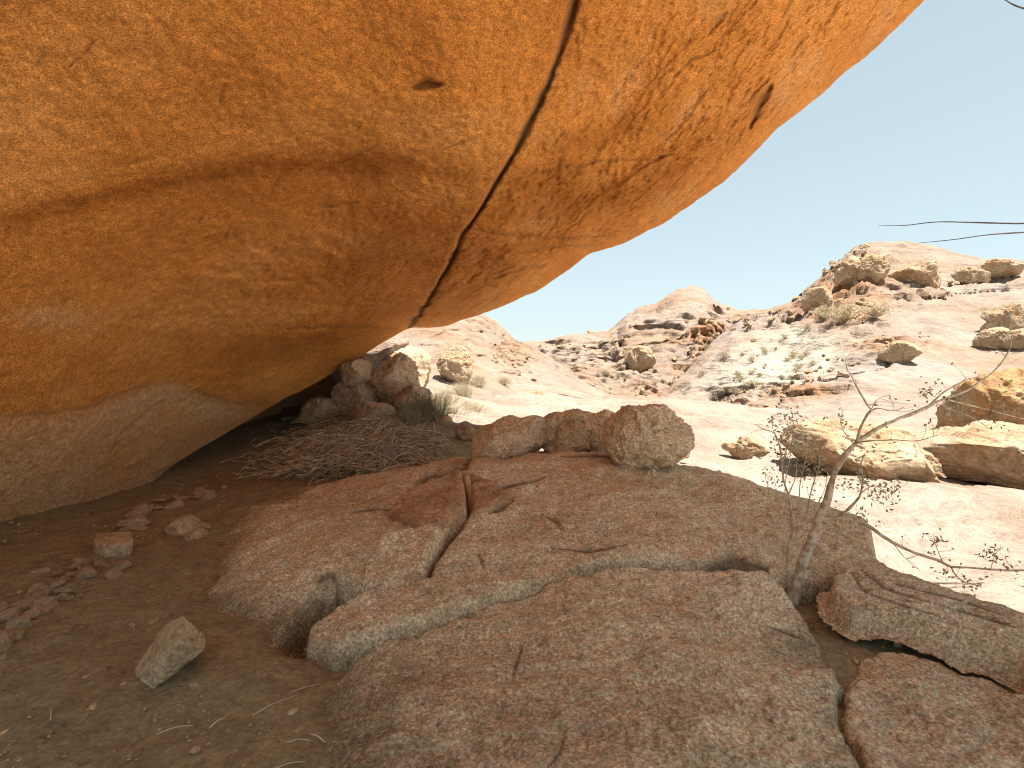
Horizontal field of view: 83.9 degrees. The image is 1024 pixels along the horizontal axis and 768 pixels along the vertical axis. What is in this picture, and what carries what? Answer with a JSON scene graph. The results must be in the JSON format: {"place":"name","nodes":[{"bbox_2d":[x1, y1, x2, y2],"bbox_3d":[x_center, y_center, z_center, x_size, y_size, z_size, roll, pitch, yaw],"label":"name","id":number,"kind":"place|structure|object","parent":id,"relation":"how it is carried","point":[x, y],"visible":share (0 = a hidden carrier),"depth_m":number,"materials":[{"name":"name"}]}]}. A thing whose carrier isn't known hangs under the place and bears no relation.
{"place":"outdoors","nodes":[
{"label":"outdoors","id":0,"kind":"place"},
{"bbox_2d":[282,314,609,420],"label":"hill","id":1,"kind":"structure","parent":0,"point":[482,340],"depth_m":23.36,"materials":[{"name":"stone"}]},
{"bbox_2d":[436,345,473,384],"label":"boulder","id":2,"kind":"object","parent":1,"relation":"on","point":[454,363],"visible":0.95,"depth_m":17.57,"materials":[{"name":"stone"}]},
{"bbox_2d":[468,374,492,385],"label":"grass tuft","id":3,"kind":"object","parent":1,"relation":"on","point":[478,380],"visible":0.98,"depth_m":18.05,"materials":[{"name":"plant"}]},
{"bbox_2d":[493,376,513,383],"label":"grass tuft","id":4,"kind":"object","parent":1,"relation":"on","point":[505,380],"visible":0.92,"depth_m":19.71,"materials":[{"name":"plant"}]},
{"bbox_2d":[0,391,1023,767],"bbox_3d":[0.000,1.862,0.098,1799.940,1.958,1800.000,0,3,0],"label":"ground","id":5,"kind":"structure","parent":0,"point":[236,667],"depth_m":4.08,"materials":[{"name":"brown soil"}]},
{"bbox_2d":[0,653,9,658],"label":"stone","id":6,"kind":"object","parent":5,"relation":"on","point":[4,655],"visible":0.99,"depth_m":3.17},
{"bbox_2d":[0,601,10,611],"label":"stone","id":7,"kind":"object","parent":5,"relation":"on","point":[4,605],"visible":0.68,"depth_m":3.75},
{"bbox_2d":[0,632,14,651],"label":"stone","id":8,"kind":"object","parent":5,"relation":"on","point":[7,639],"visible":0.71,"depth_m":3.27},
{"bbox_2d":[0,607,20,622],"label":"stone","id":9,"kind":"object","parent":5,"relation":"on","point":[7,615],"visible":0.57,"depth_m":3.59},
{"bbox_2d":[0,629,25,639],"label":"stone","id":10,"kind":"object","parent":5,"relation":"on","point":[18,634],"visible":0.59,"depth_m":3.37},
{"bbox_2d":[4,616,32,629],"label":"stone","id":11,"kind":"object","parent":5,"relation":"on","point":[19,622],"visible":0.6,"depth_m":3.50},
{"bbox_2d":[9,598,27,607],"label":"stone","id":12,"kind":"object","parent":5,"relation":"on","point":[14,604],"visible":0.33,"depth_m":3.80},
{"bbox_2d":[17,597,35,609],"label":"stone","id":13,"kind":"object","parent":5,"relation":"on","point":[22,605],"visible":0.45,"depth_m":3.76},
{"bbox_2d":[21,644,33,654],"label":"stone","id":14,"kind":"object","parent":5,"relation":"on","point":[27,647],"visible":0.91,"depth_m":3.25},
{"bbox_2d":[21,607,41,619],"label":"stone","id":15,"kind":"object","parent":5,"relation":"on","point":[33,612],"visible":0.61,"depth_m":3.64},
{"bbox_2d":[28,583,46,592],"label":"stone","id":16,"kind":"object","parent":5,"relation":"on","point":[36,585],"visible":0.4,"depth_m":4.06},
{"bbox_2d":[30,566,50,572],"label":"stone","id":17,"kind":"object","parent":5,"relation":"on","point":[44,569],"visible":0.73,"depth_m":4.40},
{"bbox_2d":[30,603,54,608],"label":"stone","id":18,"kind":"object","parent":5,"relation":"on","point":[50,605],"visible":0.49,"depth_m":3.76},
{"bbox_2d":[35,584,50,592],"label":"stone","id":19,"kind":"object","parent":5,"relation":"on","point":[42,587],"visible":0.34,"depth_m":4.03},
{"bbox_2d":[32,595,58,608],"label":"stone","id":20,"kind":"object","parent":5,"relation":"on","point":[44,599],"visible":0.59,"depth_m":3.79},
{"bbox_2d":[40,607,50,615],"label":"stone","id":21,"kind":"object","parent":5,"relation":"on","point":[45,610],"visible":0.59,"depth_m":3.69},
{"bbox_2d":[51,570,64,576],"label":"stone","id":22,"kind":"object","parent":5,"relation":"on","point":[59,573],"visible":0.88,"depth_m":4.31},
{"bbox_2d":[50,579,66,588],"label":"stone","id":23,"kind":"object","parent":5,"relation":"on","point":[58,583],"visible":0.56,"depth_m":4.06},
{"bbox_2d":[57,592,68,600],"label":"stone","id":24,"kind":"object","parent":5,"relation":"on","point":[61,595],"visible":0.79,"depth_m":3.91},
{"bbox_2d":[52,587,75,594],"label":"stone","id":25,"kind":"object","parent":5,"relation":"on","point":[59,590],"visible":0.69,"depth_m":3.97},
{"bbox_2d":[69,563,81,570],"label":"stone","id":26,"kind":"object","parent":5,"relation":"on","point":[73,566],"visible":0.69,"depth_m":4.44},
{"bbox_2d":[73,558,88,565],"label":"stone","id":27,"kind":"object","parent":5,"relation":"on","point":[82,561],"visible":0.74,"depth_m":4.55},
{"bbox_2d":[75,568,97,579],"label":"stone","id":28,"kind":"object","parent":5,"relation":"on","point":[78,576],"visible":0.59,"depth_m":4.23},
{"bbox_2d":[81,569,96,577],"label":"stone","id":29,"kind":"object","parent":5,"relation":"on","point":[88,572],"visible":0.7,"depth_m":4.25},
{"bbox_2d":[99,565,112,568],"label":"stone","id":30,"kind":"object","parent":5,"relation":"on","point":[105,566],"visible":0.73,"depth_m":4.47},
{"bbox_2d":[93,531,132,557],"bbox_3d":[-3.446,1.414,4.911,0.266,0.237,0.553,-2,4,-39],"label":"block","id":31,"kind":"object","parent":5,"relation":"on","point":[116,544],"depth_m":4.77,"materials":[{"name":"beige stone"}]},
{"bbox_2d":[104,569,122,579],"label":"stone","id":32,"kind":"object","parent":5,"relation":"on","point":[111,574],"visible":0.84,"depth_m":4.31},
{"bbox_2d":[110,560,131,570],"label":"stone","id":33,"kind":"object","parent":5,"relation":"on","point":[123,565],"visible":0.81,"depth_m":4.46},
{"bbox_2d":[118,515,145,527],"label":"stone","id":34,"kind":"object","parent":5,"relation":"on","point":[131,518],"visible":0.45,"depth_m":5.73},
{"bbox_2d":[116,517,150,526],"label":"stone","id":35,"kind":"object","parent":5,"relation":"on","point":[139,521],"visible":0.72,"depth_m":5.64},
{"bbox_2d":[126,510,142,518],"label":"stone","id":36,"kind":"object","parent":5,"relation":"on","point":[139,512],"visible":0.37,"depth_m":5.94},
{"bbox_2d":[126,526,147,530],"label":"stone","id":37,"kind":"object","parent":5,"relation":"on","point":[135,528],"visible":0.88,"depth_m":5.47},
{"bbox_2d":[130,503,149,512],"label":"stone","id":38,"kind":"object","parent":5,"relation":"on","point":[144,507],"visible":0.73,"depth_m":6.21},
{"bbox_2d":[142,503,153,515],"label":"stone","id":39,"kind":"object","parent":5,"relation":"on","point":[150,509],"visible":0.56,"depth_m":6.28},
{"bbox_2d":[151,498,166,502],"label":"stone","id":40,"kind":"object","parent":5,"relation":"on","point":[158,500],"visible":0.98,"depth_m":6.74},
{"bbox_2d":[135,616,205,688],"bbox_3d":[-1.867,1.472,3.079,0.520,0.526,0.334,1,3,20],"label":"angular rock","id":41,"kind":"object","parent":5,"relation":"on","point":[177,645],"visible":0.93,"depth_m":2.93,"materials":[{"name":"beige stone"}]},
{"bbox_2d":[161,500,184,509],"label":"stone","id":42,"kind":"object","parent":5,"relation":"on","point":[175,504],"visible":0.91,"depth_m":6.46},
{"bbox_2d":[169,494,179,499],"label":"stone","id":43,"kind":"object","parent":5,"relation":"on","point":[174,497],"visible":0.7,"depth_m":6.84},
{"bbox_2d":[162,514,210,535],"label":"flat stone","id":44,"kind":"object","parent":5,"relation":"on","point":[183,525],"visible":0.6,"depth_m":5.41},
{"bbox_2d":[183,528,208,539],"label":"flat stone","id":45,"kind":"object","parent":5,"relation":"on","point":[196,533],"visible":0.6,"depth_m":5.22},
{"bbox_2d":[191,490,214,494],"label":"stone","id":46,"kind":"object","parent":5,"relation":"on","point":[203,492],"visible":0.55,"depth_m":7.04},
{"bbox_2d":[198,493,216,499],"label":"stone","id":47,"kind":"object","parent":5,"relation":"on","point":[207,496],"visible":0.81,"depth_m":6.82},
{"bbox_2d":[298,396,338,424],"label":"boulder","id":48,"kind":"object","parent":5,"relation":"on","point":[314,408],"visible":0.78,"depth_m":11.88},
{"bbox_2d":[220,402,459,484],"bbox_3d":[-3.048,0.839,10.553,3.872,1.016,7.383,-1,3,-12],"label":"brushwood","id":49,"kind":"object","parent":5,"relation":"on","point":[332,450],"visible":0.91,"depth_m":8.36,"materials":[{"name":"plant"}]},
{"bbox_2d":[331,378,377,415],"bbox_3d":[-3.334,0.222,12.314,1.061,0.999,1.010,0,3,0],"label":"boulder","id":50,"kind":"object","parent":5,"relation":"on","point":[346,399],"visible":0.45,"depth_m":11.99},
{"bbox_2d":[339,359,372,387],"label":"boulder","id":51,"kind":"object","parent":50,"relation":"on","point":[356,372],"visible":0.88,"depth_m":11.76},
{"bbox_2d":[331,338,408,380],"bbox_3d":[-3.147,-0.522,12.593,1.690,0.999,1.073,0,3,0],"label":"boulder","id":52,"kind":"object","parent":50,"relation":"on","point":[377,355],"visible":0.2,"depth_m":12.23,"materials":[{"name":"brown stone"}]},
{"bbox_2d":[351,401,395,428],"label":"boulder","id":53,"kind":"object","parent":5,"relation":"on","point":[365,409],"visible":0.44,"depth_m":11.03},
{"bbox_2d":[359,445,398,469],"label":"boulder","id":54,"kind":"object","parent":5,"relation":"on","point":[392,453],"visible":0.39,"depth_m":7.81,"materials":[{"name":"brown stone"}]},
{"bbox_2d":[367,345,431,406],"bbox_3d":[-2.539,-0.175,12.476,1.531,1.390,1.246,0,3,0],"label":"boulder","id":55,"kind":"object","parent":5,"relation":"on","point":[395,373],"visible":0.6,"depth_m":12.11,"materials":[{"name":"stone"}]},
{"bbox_2d":[380,405,429,432],"bbox_3d":[-1.942,0.621,10.309,1.006,0.482,1.050,-1,3,-25],"label":"grass tuft","id":56,"kind":"object","parent":5,"relation":"on","point":[408,416],"visible":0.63,"depth_m":10.26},
{"bbox_2d":[397,456,415,467],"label":"boulder","id":57,"kind":"object","parent":5,"relation":"on","point":[403,461],"visible":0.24,"depth_m":7.85,"materials":[{"name":"brown stone"}]},
{"bbox_2d":[393,384,432,414],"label":"boulder","id":58,"kind":"object","parent":5,"relation":"on","point":[408,391],"visible":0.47,"depth_m":11.64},
{"bbox_2d":[388,469,466,531],"bbox_3d":[-0.676,1.227,4.797,0.824,0.792,1.489,0,3,0],"label":"split block","id":59,"kind":"object","parent":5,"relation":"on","point":[442,502],"depth_m":4.52,"materials":[{"name":"brown stone"}]},
{"bbox_2d":[383,391,471,424],"bbox_3d":[-1.590,0.472,11.105,1.518,0.682,1.585,3,4,41],"label":"grass tuft","id":60,"kind":"object","parent":5,"relation":"on","point":[431,412],"visible":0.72,"depth_m":11.03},
{"bbox_2d":[49,624,828,767],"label":"straw","id":61,"kind":"object","parent":5,"relation":"on","point":[256,713],"visible":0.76,"depth_m":2.57,"materials":[{"name":"beige plant"}]},
{"bbox_2d":[434,416,452,421],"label":"boulder","id":62,"kind":"object","parent":5,"relation":"on","point":[446,419],"visible":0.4,"depth_m":10.90,"materials":[{"name":"brown stone"}]},
{"bbox_2d":[433,388,461,405],"bbox_3d":[-1.470,0.324,12.537,1.054,0.476,0.949,0,3,-6],"label":"grass tuft","id":63,"kind":"object","parent":5,"relation":"on","point":[443,395],"visible":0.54,"depth_m":12.39,"materials":[{"name":"plant"}]},
{"bbox_2d":[435,405,478,420],"bbox_3d":[-1.230,0.598,11.467,1.140,0.438,1.219,-1,3,-16],"label":"grass tuft","id":64,"kind":"object","parent":5,"relation":"on","point":[453,412],"visible":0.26,"depth_m":11.44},
{"bbox_2d":[438,381,481,397],"bbox_3d":[-1.312,0.140,15.754,1.318,0.496,1.464,-2,4,-39],"label":"grass tuft","id":65,"kind":"object","parent":5,"relation":"on","point":[462,390],"visible":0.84,"depth_m":15.61,"materials":[{"name":"plant"}]},
{"bbox_2d":[0,0,923,521],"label":"rock overhang","id":66,"kind":"object","parent":5,"relation":"on","point":[218,218],"visible":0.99,"depth_m":5.83,"materials":[{"name":"stone"}]},
{"bbox_2d":[455,423,474,440],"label":"boulder","id":67,"kind":"object","parent":5,"relation":"on","point":[465,431],"visible":0.86,"depth_m":9.32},
{"bbox_2d":[457,401,491,412],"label":"grass tuft","id":68,"kind":"object","parent":5,"relation":"on","point":[475,408],"visible":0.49,"depth_m":12.27,"materials":[{"name":"plant"}]},
{"bbox_2d":[0,461,1020,767],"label":"pebbles","id":69,"kind":"object","parent":5,"relation":"on","point":[196,749],"visible":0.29,"depth_m":2.92,"materials":[{"name":"beige stone"}]},
{"bbox_2d":[530,389,544,395],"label":"boulder","id":70,"kind":"object","parent":5,"relation":"on","point":[538,392],"visible":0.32,"depth_m":18.87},
{"bbox_2d":[207,451,875,653],"bbox_3d":[-0.403,1.696,5.708,7.471,1.884,4.934,-1,3,-16],"label":"rock slab","id":71,"kind":"object","parent":5,"relation":"on","point":[293,563],"visible":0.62,"depth_m":4.35,"materials":[{"name":"brown stone"}]},
{"bbox_2d":[360,524,443,593],"bbox_3d":[-0.736,1.454,3.852,0.650,0.865,0.852,0,3,0],"label":"rock ledge","id":72,"kind":"object","parent":71,"relation":"on","point":[398,558],"visible":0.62,"depth_m":3.75,"materials":[{"name":"brown stone"}]},
{"bbox_2d":[306,575,547,670],"bbox_3d":[-0.483,1.660,3.321,1.590,0.926,0.646,0,3,-4],"label":"rock ledge","id":73,"kind":"object","parent":71,"relation":"on","point":[348,635],"visible":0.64,"depth_m":3.28,"materials":[{"name":"brown stone"}]},
{"bbox_2d":[470,473,513,518],"bbox_3d":[-0.169,1.240,4.892,0.531,0.770,1.234,0,3,-5],"label":"split block","id":74,"kind":"object","parent":71,"relation":"on","point":[487,495],"depth_m":4.80,"materials":[{"name":"brown stone"}]},
{"bbox_2d":[471,415,549,458],"bbox_3d":[-0.025,0.640,6.742,0.943,0.555,0.646,0,3,0],"label":"boulder","id":75,"kind":"object","parent":71,"relation":"on","point":[506,437],"visible":0.86,"depth_m":6.51,"materials":[{"name":"brown stone"}]},
{"bbox_2d":[543,408,594,452],"bbox_3d":[0.713,0.628,6.976,0.814,0.662,0.636,0,3,0],"label":"boulder","id":76,"kind":"object","parent":71,"relation":"on","point":[554,420],"visible":0.36,"depth_m":6.73,"materials":[{"name":"brown stone"}]},
{"bbox_2d":[554,419,590,451],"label":"boulder","id":77,"kind":"object","parent":71,"relation":"on","point":[573,435],"visible":0.85,"depth_m":6.44,"materials":[{"name":"beige stone"}]},
{"bbox_2d":[583,409,613,452],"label":"boulder","id":78,"kind":"object","parent":71,"relation":"on","point":[594,424],"visible":0.22,"depth_m":6.57,"materials":[{"name":"brown stone"}]},
{"bbox_2d":[602,404,694,469],"bbox_3d":[1.378,0.593,5.789,0.919,0.782,0.847,0,3,0],"label":"boulder","id":79,"kind":"object","parent":71,"relation":"on","point":[654,436],"visible":0.93,"depth_m":5.51,"materials":[{"name":"brown stone"}]},
{"bbox_2d":[645,468,657,476],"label":"stone","id":80,"kind":"object","parent":71,"relation":"on","point":[651,472],"visible":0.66,"depth_m":5.46,"materials":[{"name":"brown stone"}]},
{"bbox_2d":[321,567,858,767],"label":"rock slab","id":81,"kind":"object","parent":5,"relation":"on","point":[630,667],"visible":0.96,"depth_m":2.69,"materials":[{"name":"brown stone"}]},
{"bbox_2d":[721,435,769,459],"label":"boulder","id":82,"kind":"object","parent":5,"relation":"on","point":[749,448],"visible":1,"depth_m":12.44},
{"bbox_2d":[779,417,940,482],"bbox_3d":[6.604,1.344,10.881,2.195,1.272,2.888,0,3,0],"label":"boulder","id":83,"kind":"object","parent":5,"relation":"on","point":[905,460],"visible":0.66,"depth_m":9.96,"materials":[{"name":"stone"}]},
{"bbox_2d":[745,332,1023,606],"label":"slender tree","id":84,"kind":"object","parent":5,"relation":"on","point":[793,592],"visible":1,"depth_m":3.73,"materials":[{"name":"beige plant"}]},
{"bbox_2d":[816,558,1023,694],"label":"flat rock","id":85,"kind":"object","parent":5,"relation":"on","point":[870,599],"visible":1,"depth_m":3.26,"materials":[{"name":"brown stone"}]},
{"bbox_2d":[841,652,1023,767],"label":"rock slab","id":86,"kind":"object","parent":5,"relation":"on","point":[903,710],"visible":0.97,"depth_m":2.62,"materials":[{"name":"brown stone"}]},
{"bbox_2d":[922,450,942,477],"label":"boulder","id":87,"kind":"object","parent":5,"relation":"on","point":[933,461],"visible":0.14,"depth_m":10.05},
{"bbox_2d":[881,0,1023,242],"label":"bare tree","id":88,"kind":"object","parent":5,"relation":"on","point":[972,222],"visible":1,"depth_m":5.06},
{"bbox_2d":[915,420,1023,489],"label":"boulder","id":89,"kind":"object","parent":5,"relation":"on","point":[985,455],"visible":0.81,"depth_m":10.36,"materials":[{"name":"stone"}]},
{"bbox_2d":[522,286,763,396],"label":"hill","id":90,"kind":"structure","parent":0,"point":[661,328],"depth_m":50.15,"materials":[{"name":"stone"}]},
{"bbox_2d":[624,345,655,371],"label":"boulder","id":91,"kind":"object","parent":90,"relation":"on","point":[640,358],"visible":0.9,"depth_m":38.91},
{"bbox_2d":[483,0,1023,341],"label":"sky","id":92,"kind":"structure","parent":0,"point":[928,126],"materials":[{"name":"blue"}]},
{"bbox_2d":[660,241,1023,432],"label":"hill","id":93,"kind":"structure","parent":0,"point":[949,325],"depth_m":30.21,"materials":[{"name":"stone"}]},
{"bbox_2d":[717,350,730,358],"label":"shrub","id":94,"kind":"object","parent":93,"relation":"on","point":[724,354],"visible":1,"depth_m":33.04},
{"bbox_2d":[729,386,745,394],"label":"shrub","id":95,"kind":"object","parent":93,"relation":"on","point":[737,390],"visible":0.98,"depth_m":24.60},
{"bbox_2d":[730,369,745,377],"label":"shrub","id":96,"kind":"object","parent":93,"relation":"on","point":[738,373],"visible":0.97,"depth_m":27.64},
{"bbox_2d":[747,354,759,362],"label":"shrub","id":97,"kind":"object","parent":93,"relation":"on","point":[751,359],"visible":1,"depth_m":30.58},
{"bbox_2d":[742,378,765,388],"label":"shrub","id":98,"kind":"object","parent":93,"relation":"on","point":[755,383],"visible":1,"depth_m":24.93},
{"bbox_2d":[799,323,813,329],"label":"shrub","id":99,"kind":"object","parent":93,"relation":"on","point":[807,326],"visible":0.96,"depth_m":34.69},
{"bbox_2d":[800,285,832,311],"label":"boulder","id":100,"kind":"object","parent":93,"relation":"on","point":[814,297],"visible":0.77,"depth_m":38.62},
{"bbox_2d":[808,299,847,317],"bbox_3d":[19.543,-4.726,35.666,2.160,1.212,2.263,1,3,14],"label":"dead shrub","id":101,"kind":"object","parent":93,"relation":"on","point":[825,310],"visible":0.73,"depth_m":35.53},
{"bbox_2d":[837,372,849,377],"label":"boulder","id":102,"kind":"object","parent":93,"relation":"on","point":[843,375],"visible":0.88,"depth_m":23.96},
{"bbox_2d":[818,299,869,327],"bbox_3d":[19.484,-4.108,32.959,3.031,1.814,2.661,0,3,0],"label":"dead shrub","id":103,"kind":"object","parent":93,"relation":"on","point":[848,314],"visible":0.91,"depth_m":32.85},
{"bbox_2d":[834,255,860,285],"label":"boulder","id":104,"kind":"object","parent":93,"relation":"on","point":[846,271],"visible":0.81,"depth_m":40.08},
{"bbox_2d":[855,301,873,306],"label":"boulder","id":105,"kind":"object","parent":93,"relation":"on","point":[861,302],"visible":0.86,"depth_m":35.44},
{"bbox_2d":[859,297,869,302],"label":"boulder","id":106,"kind":"object","parent":93,"relation":"on","point":[864,299],"visible":0.68,"depth_m":35.73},
{"bbox_2d":[856,254,890,283],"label":"boulder","id":107,"kind":"object","parent":93,"relation":"on","point":[875,268],"visible":0.91,"depth_m":38.64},
{"bbox_2d":[855,298,902,317],"bbox_3d":[20.199,-4.243,31.661,2.116,1.187,2.218,-3,4,-43],"label":"dead shrub","id":108,"kind":"object","parent":93,"relation":"on","point":[873,312],"visible":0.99,"depth_m":31.68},
{"bbox_2d":[877,341,922,362],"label":"boulder","id":109,"kind":"object","parent":93,"relation":"on","point":[896,351],"visible":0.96,"depth_m":24.89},
{"bbox_2d":[887,260,941,288],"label":"boulder","id":110,"kind":"object","parent":93,"relation":"on","point":[925,273],"visible":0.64,"depth_m":38.95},
{"bbox_2d":[951,267,990,284],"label":"boulder","id":111,"kind":"object","parent":93,"relation":"on","point":[967,275],"visible":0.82,"depth_m":40.96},
{"bbox_2d":[935,367,1023,428],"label":"boulder","id":112,"kind":"object","parent":93,"relation":"on","point":[987,386],"visible":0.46,"depth_m":14.47,"materials":[{"name":"stone"}]},
{"bbox_2d":[972,327,1009,349],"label":"boulder","id":113,"kind":"object","parent":93,"relation":"on","point":[985,339],"visible":0.68,"depth_m":27.71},
{"bbox_2d":[977,258,1023,278],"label":"boulder","id":114,"kind":"object","parent":93,"relation":"on","point":[998,267],"visible":0.76,"depth_m":40.91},
{"bbox_2d":[980,303,1023,331],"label":"boulder","id":115,"kind":"object","parent":93,"relation":"on","point":[1010,317],"visible":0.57,"depth_m":30.59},
{"bbox_2d":[1002,329,1023,349],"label":"boulder","id":116,"kind":"object","parent":93,"relation":"on","point":[1017,339],"visible":0.75,"depth_m":26.76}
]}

